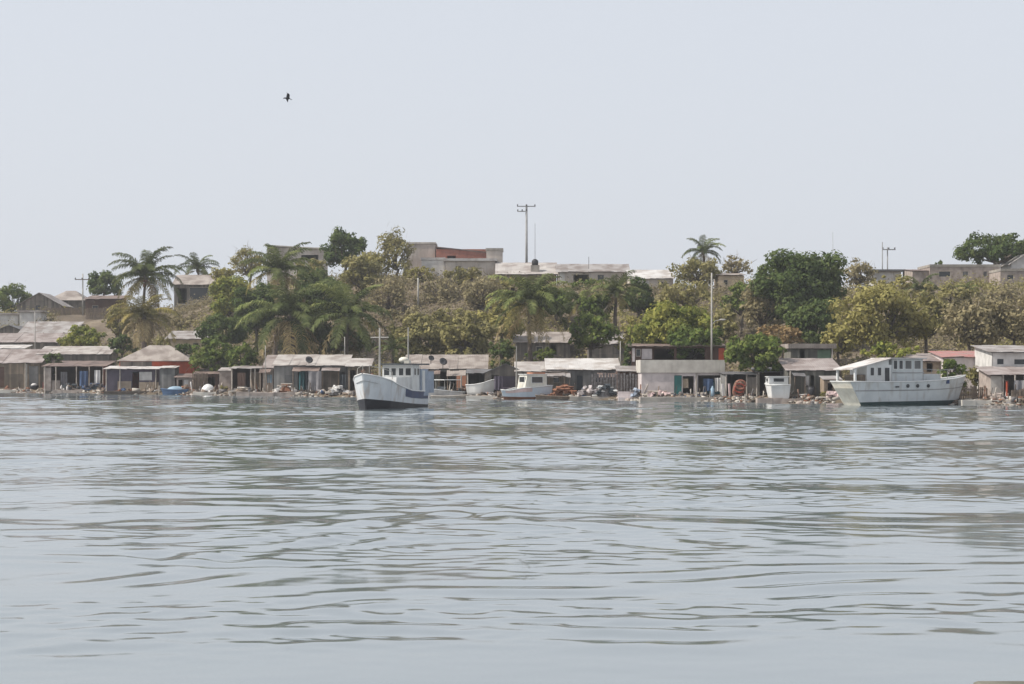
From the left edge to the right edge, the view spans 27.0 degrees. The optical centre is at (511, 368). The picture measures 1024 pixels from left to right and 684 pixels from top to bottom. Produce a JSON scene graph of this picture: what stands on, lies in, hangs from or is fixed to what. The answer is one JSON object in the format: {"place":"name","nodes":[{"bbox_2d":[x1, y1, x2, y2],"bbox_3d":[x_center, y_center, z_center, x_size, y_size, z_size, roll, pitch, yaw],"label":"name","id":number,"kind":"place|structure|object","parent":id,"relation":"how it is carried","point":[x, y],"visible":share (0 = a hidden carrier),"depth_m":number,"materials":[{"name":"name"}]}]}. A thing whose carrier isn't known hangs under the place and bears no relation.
{"place":"outdoors","nodes":[
{"label":"outdoors","id":0,"kind":"place"},
{"bbox_2d":[0,393,1023,683],"bbox_3d":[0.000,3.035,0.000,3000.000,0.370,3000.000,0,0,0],"label":"water","id":1,"kind":"structure","parent":0,"point":[178,539],"depth_m":36.92,"materials":[{"name":"grey liquid"}]},
{"bbox_2d":[353,327,435,409],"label":"fishing boat","id":2,"kind":"object","parent":1,"relation":"on","point":[405,382],"visible":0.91,"depth_m":158.62,"materials":[{"name":"white wood"}]},
{"bbox_2d":[501,346,552,399],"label":"cabin boat","id":3,"kind":"object","parent":1,"relation":"on","point":[531,385],"visible":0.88,"depth_m":205.85,"materials":[{"name":"white wood"}]},
{"bbox_2d":[764,376,790,398],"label":"cabin boat","id":4,"kind":"object","parent":1,"relation":"on","point":[777,386],"visible":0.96,"depth_m":187.51,"materials":[{"name":"white wood"}]},
{"bbox_2d":[830,358,965,405],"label":"trawler","id":5,"kind":"object","parent":1,"relation":"on","point":[888,381],"visible":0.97,"depth_m":173.50,"materials":[{"name":"white metal"}]},
{"bbox_2d":[0,0,1023,311],"label":"sky","id":6,"kind":"structure","parent":0,"point":[634,130],"materials":[{"name":"white"}]},
{"bbox_2d":[16,279,1023,405],"bbox_3d":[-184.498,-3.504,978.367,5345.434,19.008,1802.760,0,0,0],"label":"ground","id":7,"kind":"structure","parent":0,"point":[99,326],"depth_m":267.38,"materials":[{"name":"brown soil"}]},
{"bbox_2d":[0,282,32,312],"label":"tree","id":8,"kind":"object","parent":7,"relation":"on","point":[15,292],"visible":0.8,"depth_m":350.41,"materials":[{"name":"green plant"}]},
{"bbox_2d":[0,349,52,388],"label":"shack","id":9,"kind":"structure","parent":7,"relation":"on","point":[23,367],"depth_m":264.31,"materials":[{"name":"metal"}]},
{"bbox_2d":[0,333,67,348],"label":"shack","id":10,"kind":"structure","parent":7,"relation":"on","point":[42,340],"depth_m":294.72,"materials":[{"name":"metal"}]},
{"bbox_2d":[15,293,73,312],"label":"house","id":11,"kind":"structure","parent":7,"relation":"on","point":[39,300],"depth_m":339.95,"materials":[{"name":"metal"}]},
{"bbox_2d":[18,321,83,332],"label":"house","id":12,"kind":"structure","parent":7,"relation":"on","point":[47,327],"depth_m":313.27,"materials":[{"name":"metal"}]},
{"bbox_2d":[36,346,116,365],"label":"shack","id":13,"kind":"structure","parent":7,"relation":"on","point":[86,353],"depth_m":269.11,"materials":[{"name":"metal"}]},
{"bbox_2d":[41,361,115,393],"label":"open shelter","id":14,"kind":"object","parent":7,"relation":"on","point":[72,369],"visible":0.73,"depth_m":259.60,"materials":[{"name":"wood"}]},
{"bbox_2d":[56,324,107,345],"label":"bush","id":15,"kind":"object","parent":7,"relation":"on","point":[74,338],"visible":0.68,"depth_m":275.38,"materials":[{"name":"green plant"}]},
{"bbox_2d":[86,270,123,295],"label":"tree","id":16,"kind":"object","parent":7,"relation":"on","point":[96,283],"visible":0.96,"depth_m":344.61,"materials":[{"name":"green plant"}]},
{"bbox_2d":[84,295,126,314],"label":"house","id":17,"kind":"structure","parent":7,"relation":"on","point":[101,302],"depth_m":334.00,"materials":[{"name":"concrete"}]},
{"bbox_2d":[101,307,130,362],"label":"tree","id":18,"kind":"object","parent":7,"relation":"on","point":[115,324],"visible":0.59,"depth_m":287.51,"materials":[{"name":"green plant"}]},
{"bbox_2d":[107,332,137,364],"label":"tree","id":19,"kind":"object","parent":7,"relation":"on","point":[119,343],"visible":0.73,"depth_m":263.24,"materials":[{"name":"green plant"}]},
{"bbox_2d":[103,366,160,390],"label":"waterfront stall","id":20,"kind":"object","parent":7,"relation":"on","point":[118,377],"visible":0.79,"depth_m":249.11,"materials":[{"name":"concrete"}]},
{"bbox_2d":[105,294,181,349],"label":"palm tree","id":21,"kind":"object","parent":7,"relation":"on","point":[145,309],"visible":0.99,"depth_m":264.23,"materials":[{"name":"green plant"}]},
{"bbox_2d":[107,246,185,348],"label":"palm tree","id":22,"kind":"object","parent":7,"relation":"on","point":[144,270],"visible":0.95,"depth_m":280.14,"materials":[{"name":"green plant"}]},
{"bbox_2d":[117,345,198,387],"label":"shack","id":23,"kind":"structure","parent":7,"relation":"on","point":[159,355],"depth_m":252.70,"materials":[{"name":"metal"}]},
{"bbox_2d":[158,366,178,390],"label":"shed","id":24,"kind":"structure","parent":7,"relation":"on","point":[167,375],"depth_m":245.13,"materials":[{"name":"metal"}]},
{"bbox_2d":[165,331,208,351],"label":"house","id":25,"kind":"structure","parent":7,"relation":"on","point":[187,337],"depth_m":288.98,"materials":[{"name":"metal"}]},
{"bbox_2d":[174,252,219,274],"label":"palm tree","id":26,"kind":"object","parent":7,"relation":"on","point":[197,266],"visible":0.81,"depth_m":334.90,"materials":[{"name":"green plant"}]},
{"bbox_2d":[173,275,223,307],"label":"house","id":27,"kind":"structure","parent":7,"relation":"on","point":[197,285],"depth_m":325.10,"materials":[{"name":"concrete"}]},
{"bbox_2d":[186,335,234,386],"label":"tree","id":28,"kind":"object","parent":7,"relation":"on","point":[210,353],"visible":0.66,"depth_m":246.79,"materials":[{"name":"green plant"}]},
{"bbox_2d":[192,312,251,344],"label":"tree","id":29,"kind":"object","parent":7,"relation":"on","point":[238,335],"visible":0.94,"depth_m":268.47,"materials":[{"name":"green plant"}]},
{"bbox_2d":[207,275,250,317],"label":"tree","id":30,"kind":"object","parent":7,"relation":"on","point":[219,286],"visible":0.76,"depth_m":296.32,"materials":[{"name":"green plant"}]},
{"bbox_2d":[225,342,258,366],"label":"bush","id":31,"kind":"object","parent":7,"relation":"on","point":[248,358],"visible":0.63,"depth_m":243.29,"materials":[{"name":"green plant"}]},
{"bbox_2d":[229,366,262,390],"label":"shed","id":32,"kind":"structure","parent":7,"relation":"on","point":[252,373],"depth_m":237.41,"materials":[{"name":"concrete"}]},
{"bbox_2d":[227,244,264,289],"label":"tree","id":33,"kind":"object","parent":7,"relation":"on","point":[246,270],"visible":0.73,"depth_m":324.75,"materials":[{"name":"green plant"}]},
{"bbox_2d":[229,281,280,356],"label":"tree","id":34,"kind":"object","parent":7,"relation":"on","point":[243,297],"visible":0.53,"depth_m":275.24,"materials":[{"name":"green plant"}]},
{"bbox_2d":[259,355,277,391],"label":"shack","id":35,"kind":"structure","parent":7,"relation":"on","point":[270,359],"depth_m":235.34,"materials":[{"name":"concrete"}]},
{"bbox_2d":[237,242,323,354],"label":"palm tree","id":36,"kind":"object","parent":7,"relation":"on","point":[276,264],"visible":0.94,"depth_m":261.54,"materials":[{"name":"green plant"}]},
{"bbox_2d":[233,285,339,360],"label":"palm tree","id":37,"kind":"object","parent":7,"relation":"on","point":[289,306],"visible":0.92,"depth_m":244.58,"materials":[{"name":"green plant"}]},
{"bbox_2d":[267,245,327,284],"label":"building","id":38,"kind":"structure","parent":7,"relation":"on","point":[314,253],"depth_m":320.53,"materials":[{"name":"concrete"}]},
{"bbox_2d":[272,354,352,391],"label":"shack","id":39,"kind":"structure","parent":7,"relation":"on","point":[288,368],"depth_m":230.97,"materials":[{"name":"metal"}]},
{"bbox_2d":[293,265,349,342],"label":"tree","id":40,"kind":"object","parent":7,"relation":"on","point":[317,295],"visible":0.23,"depth_m":268.48,"materials":[{"name":"green plant"}]},
{"bbox_2d":[302,322,375,354],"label":"tree","id":41,"kind":"object","parent":7,"relation":"on","point":[358,344],"visible":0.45,"depth_m":247.37,"materials":[{"name":"green plant"}]},
{"bbox_2d":[319,225,367,270],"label":"tree","id":42,"kind":"object","parent":7,"relation":"on","point":[344,243],"visible":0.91,"depth_m":302.75,"materials":[{"name":"green plant"}]},
{"bbox_2d":[304,280,392,357],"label":"palm tree","id":43,"kind":"object","parent":7,"relation":"on","point":[348,311],"visible":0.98,"depth_m":242.09,"materials":[{"name":"green plant"}]},
{"bbox_2d":[345,358,373,390],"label":"shed","id":44,"kind":"structure","parent":7,"relation":"on","point":[353,364],"depth_m":227.40,"materials":[{"name":"metal"}]},
{"bbox_2d":[338,253,383,290],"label":"tree","id":45,"kind":"object","parent":7,"relation":"on","point":[359,267],"visible":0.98,"depth_m":290.59,"materials":[{"name":"green plant"}]},
{"bbox_2d":[366,271,413,315],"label":"tree","id":46,"kind":"object","parent":7,"relation":"on","point":[399,295],"visible":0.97,"depth_m":278.89,"materials":[{"name":"green plant"}]},
{"bbox_2d":[374,221,419,274],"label":"tree","id":47,"kind":"object","parent":7,"relation":"on","point":[390,243],"visible":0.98,"depth_m":299.77,"materials":[{"name":"green plant"}]},
{"bbox_2d":[386,307,447,362],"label":"bush","id":48,"kind":"object","parent":7,"relation":"on","point":[418,324],"visible":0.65,"depth_m":241.05,"materials":[{"name":"green plant"}]},
{"bbox_2d":[406,242,437,274],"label":"building","id":49,"kind":"structure","parent":7,"relation":"on","point":[426,249],"depth_m":310.37,"materials":[{"name":"concrete"}]},
{"bbox_2d":[419,273,460,301],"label":"tree","id":50,"kind":"object","parent":7,"relation":"on","point":[443,285],"visible":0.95,"depth_m":280.14,"materials":[{"name":"green plant"}]},
{"bbox_2d":[405,354,488,389],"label":"shack","id":51,"kind":"structure","parent":7,"relation":"on","point":[455,366],"depth_m":223.06,"materials":[{"name":"metal"}]},
{"bbox_2d":[430,305,471,354],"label":"bush","id":52,"kind":"object","parent":7,"relation":"on","point":[441,315],"visible":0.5,"depth_m":256.62,"materials":[{"name":"green plant"}]},
{"bbox_2d":[435,246,485,257],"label":"building","id":53,"kind":"structure","parent":7,"relation":"on","point":[445,252],"depth_m":307.50,"materials":[{"name":"brick"}]},
{"bbox_2d":[443,258,496,279],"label":"house","id":54,"kind":"structure","parent":7,"relation":"on","point":[487,265],"depth_m":297.94,"materials":[{"name":"concrete"}]},
{"bbox_2d":[439,310,514,362],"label":"bush","id":55,"kind":"object","parent":7,"relation":"on","point":[454,339],"visible":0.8,"depth_m":238.13,"materials":[{"name":"green plant"}]},
{"bbox_2d":[449,269,504,308],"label":"tree","id":56,"kind":"object","parent":7,"relation":"on","point":[469,296],"visible":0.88,"depth_m":273.97,"materials":[{"name":"green plant"}]},
{"bbox_2d":[475,295,525,359],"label":"tree","id":57,"kind":"object","parent":7,"relation":"on","point":[492,317],"visible":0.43,"depth_m":248.30,"materials":[{"name":"green plant"}]},
{"bbox_2d":[488,339,515,368],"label":"bush","id":58,"kind":"object","parent":7,"relation":"on","point":[506,349],"visible":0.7,"depth_m":221.88,"materials":[{"name":"green plant"}]},
{"bbox_2d":[482,363,523,390],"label":"shack","id":59,"kind":"structure","parent":7,"relation":"on","point":[505,371],"depth_m":212.88,"materials":[{"name":"concrete"}]},
{"bbox_2d":[0,266,1023,380],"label":"scrub","id":60,"kind":"object","parent":7,"relation":"on","point":[716,295],"visible":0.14,"depth_m":270.82,"materials":[{"name":"green plant"}]},
{"bbox_2d":[2,389,1021,405],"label":"rubble","id":61,"kind":"object","parent":7,"relation":"on","point":[741,399],"visible":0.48,"depth_m":192.94,"materials":[{"name":"stone"}]},
{"bbox_2d":[1,380,1023,402],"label":"litter","id":62,"kind":"object","parent":7,"relation":"on","point":[495,393],"visible":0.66,"depth_m":211.50,"materials":[{"name":"multicoloured fabric"}]},
{"bbox_2d":[495,262,557,285],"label":"house","id":63,"kind":"structure","parent":7,"relation":"on","point":[514,268],"depth_m":294.10,"materials":[{"name":"concrete"}]},
{"bbox_2d":[485,273,576,361],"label":"palm tree","id":64,"kind":"object","parent":7,"relation":"on","point":[530,295],"visible":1,"depth_m":222.75,"materials":[{"name":"green plant"}]},
{"bbox_2d":[514,361,567,391],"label":"shack","id":65,"kind":"structure","parent":7,"relation":"on","point":[525,367],"depth_m":211.93,"materials":[{"name":"metal"}]},
{"bbox_2d":[513,332,572,361],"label":"house","id":66,"kind":"structure","parent":7,"relation":"on","point":[559,344],"depth_m":247.76,"materials":[{"name":"concrete"}]},
{"bbox_2d":[544,358,619,391],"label":"shack","id":67,"kind":"structure","parent":7,"relation":"on","point":[580,371],"depth_m":212.35,"materials":[{"name":"metal"}]},
{"bbox_2d":[555,264,629,286],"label":"house","id":68,"kind":"structure","parent":7,"relation":"on","point":[597,271],"depth_m":290.04,"materials":[{"name":"concrete"}]},
{"bbox_2d":[566,307,620,357],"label":"tree","id":69,"kind":"object","parent":7,"relation":"on","point":[598,330],"visible":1,"depth_m":223.72,"materials":[{"name":"green plant"}]},
{"bbox_2d":[577,293,615,321],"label":"tree","id":70,"kind":"object","parent":7,"relation":"on","point":[596,308],"visible":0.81,"depth_m":246.50,"materials":[{"name":"green plant"}]},
{"bbox_2d":[587,333,624,364],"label":"hut","id":71,"kind":"object","parent":7,"relation":"on","point":[610,350],"visible":0.13,"depth_m":240.60,"materials":[{"name":"concrete"}]},
{"bbox_2d":[591,372,637,393],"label":"fence","id":72,"kind":"object","parent":7,"relation":"on","point":[617,378],"visible":0.54,"depth_m":204.31,"materials":[{"name":"grey wood"}]},
{"bbox_2d":[588,269,646,327],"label":"palm tree","id":73,"kind":"object","parent":7,"relation":"on","point":[616,290],"visible":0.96,"depth_m":247.48,"materials":[{"name":"green plant"}]},
{"bbox_2d":[619,275,656,317],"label":"tree","id":74,"kind":"object","parent":7,"relation":"on","point":[643,301],"visible":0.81,"depth_m":255.43,"materials":[{"name":"green plant"}]},
{"bbox_2d":[626,270,674,287],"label":"house","id":75,"kind":"structure","parent":7,"relation":"on","point":[653,276],"depth_m":284.93,"materials":[{"name":"concrete"}]},
{"bbox_2d":[626,298,714,359],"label":"tree","id":76,"kind":"object","parent":7,"relation":"on","point":[663,317],"visible":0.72,"depth_m":215.70,"materials":[{"name":"green plant"}]},
{"bbox_2d":[625,343,725,365],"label":"house","id":77,"kind":"structure","parent":7,"relation":"on","point":[654,351],"depth_m":210.12,"materials":[{"name":"concrete"}]},
{"bbox_2d":[636,360,724,395],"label":"house","id":78,"kind":"structure","parent":7,"relation":"on","point":[671,375],"depth_m":198.81,"materials":[{"name":"concrete"}]},
{"bbox_2d":[657,277,712,307],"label":"tree","id":79,"kind":"object","parent":7,"relation":"on","point":[683,297],"visible":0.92,"depth_m":249.50,"materials":[{"name":"green plant"}]},
{"bbox_2d":[666,323,723,359],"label":"tree","id":80,"kind":"object","parent":7,"relation":"on","point":[679,337],"visible":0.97,"depth_m":210.78,"materials":[{"name":"green plant"}]},
{"bbox_2d":[666,255,723,288],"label":"tree","id":81,"kind":"object","parent":7,"relation":"on","point":[693,265],"visible":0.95,"depth_m":276.73,"materials":[{"name":"green plant"}]},
{"bbox_2d":[681,235,725,274],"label":"palm tree","id":82,"kind":"object","parent":7,"relation":"on","point":[702,249],"visible":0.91,"depth_m":284.73,"materials":[{"name":"green plant"}]},
{"bbox_2d":[713,298,739,346],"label":"tree","id":83,"kind":"object","parent":7,"relation":"on","point":[728,327],"visible":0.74,"depth_m":225.31,"materials":[{"name":"green plant"}]},
{"bbox_2d":[719,253,756,273],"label":"tree","id":84,"kind":"object","parent":7,"relation":"on","point":[729,264],"visible":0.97,"depth_m":282.44,"materials":[{"name":"green plant"}]},
{"bbox_2d":[719,371,757,395],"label":"shed","id":85,"kind":"structure","parent":7,"relation":"on","point":[750,378],"depth_m":195.18,"materials":[{"name":"concrete"}]},
{"bbox_2d":[720,280,763,336],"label":"tree","id":86,"kind":"object","parent":7,"relation":"on","point":[735,302],"visible":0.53,"depth_m":245.22,"materials":[{"name":"green plant"}]},
{"bbox_2d":[723,332,787,373],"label":"tree","id":87,"kind":"object","parent":7,"relation":"on","point":[758,352],"visible":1,"depth_m":194.66,"materials":[{"name":"green plant"}]},
{"bbox_2d":[734,266,782,329],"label":"tree","id":88,"kind":"object","parent":7,"relation":"on","point":[753,307],"visible":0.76,"depth_m":234.41,"materials":[{"name":"green plant"}]},
{"bbox_2d":[755,324,804,357],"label":"tree","id":89,"kind":"object","parent":7,"relation":"on","point":[787,332],"visible":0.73,"depth_m":208.92,"materials":[{"name":"plant"}]},
{"bbox_2d":[748,248,849,343],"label":"tree","id":90,"kind":"object","parent":7,"relation":"on","point":[797,280],"visible":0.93,"depth_m":232.18,"materials":[{"name":"green plant"}]},
{"bbox_2d":[781,344,836,358],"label":"house","id":91,"kind":"structure","parent":7,"relation":"on","point":[810,350],"depth_m":200.67,"materials":[{"name":"concrete"}]},
{"bbox_2d":[777,358,842,396],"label":"shack","id":92,"kind":"structure","parent":7,"relation":"on","point":[803,374],"depth_m":190.67,"materials":[{"name":"concrete"}]},
{"bbox_2d":[782,297,842,343],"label":"tree","id":93,"kind":"object","parent":7,"relation":"on","point":[805,319],"visible":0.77,"depth_m":224.29,"materials":[{"name":"green plant"}]},
{"bbox_2d":[820,322,860,380],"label":"tree","id":94,"kind":"object","parent":7,"relation":"on","point":[847,340],"visible":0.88,"depth_m":207.47,"materials":[{"name":"green plant"}]},
{"bbox_2d":[839,257,878,287],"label":"tree","id":95,"kind":"object","parent":7,"relation":"on","point":[854,275],"visible":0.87,"depth_m":265.99,"materials":[{"name":"green plant"}]},
{"bbox_2d":[825,273,942,354],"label":"tree","id":96,"kind":"object","parent":7,"relation":"on","point":[913,320],"visible":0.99,"depth_m":207.65,"materials":[{"name":"green plant"}]},
{"bbox_2d":[859,340,920,357],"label":"bush","id":97,"kind":"object","parent":7,"relation":"on","point":[881,347],"visible":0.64,"depth_m":194.11,"materials":[{"name":"green plant"}]},
{"bbox_2d":[903,353,940,373],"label":"house","id":98,"kind":"structure","parent":7,"relation":"on","point":[931,362],"depth_m":191.54,"materials":[{"name":"paint"}]},
{"bbox_2d":[902,280,955,352],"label":"tree","id":99,"kind":"object","parent":7,"relation":"on","point":[933,304],"visible":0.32,"depth_m":213.82,"materials":[{"name":"green plant"}]},
{"bbox_2d":[928,351,974,391],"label":"house","id":100,"kind":"structure","parent":7,"relation":"on","point":[967,358],"depth_m":189.45,"materials":[{"name":"concrete"}]},
{"bbox_2d":[936,358,968,392],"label":"bush","id":101,"kind":"object","parent":7,"relation":"on","point":[949,363],"visible":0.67,"depth_m":184.27,"materials":[{"name":"green plant"}]},
{"bbox_2d":[917,264,1000,288],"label":"building","id":102,"kind":"structure","parent":7,"relation":"on","point":[944,271],"depth_m":263.90,"materials":[{"name":"concrete"}]},
{"bbox_2d":[936,281,984,307],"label":"tree","id":103,"kind":"object","parent":7,"relation":"on","point":[959,293],"visible":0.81,"depth_m":237.30,"materials":[{"name":"green plant"}]},
{"bbox_2d":[934,292,1006,350],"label":"tree","id":104,"kind":"object","parent":7,"relation":"on","point":[965,319],"visible":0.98,"depth_m":204.40,"materials":[{"name":"green plant"}]},
{"bbox_2d":[952,230,1023,263],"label":"tree","id":105,"kind":"object","parent":7,"relation":"on","point":[1006,248],"visible":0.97,"depth_m":272.03,"materials":[{"name":"green plant"}]},
{"bbox_2d":[970,345,1023,392],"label":"house","id":106,"kind":"structure","parent":7,"relation":"on","point":[999,355],"depth_m":182.80,"materials":[{"name":"concrete"}]},
{"bbox_2d":[974,366,1023,397],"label":"open shelter","id":107,"kind":"object","parent":7,"relation":"on","point":[990,377],"visible":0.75,"depth_m":178.91,"materials":[{"name":"concrete"}]},
{"bbox_2d":[989,269,1023,286],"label":"building","id":108,"kind":"structure","parent":7,"relation":"on","point":[998,274],"depth_m":257.44,"materials":[{"name":"concrete"}]},
{"bbox_2d":[990,292,1023,344],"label":"tree","id":109,"kind":"object","parent":7,"relation":"on","point":[1015,316],"visible":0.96,"depth_m":203.96,"materials":[{"name":"green plant"}]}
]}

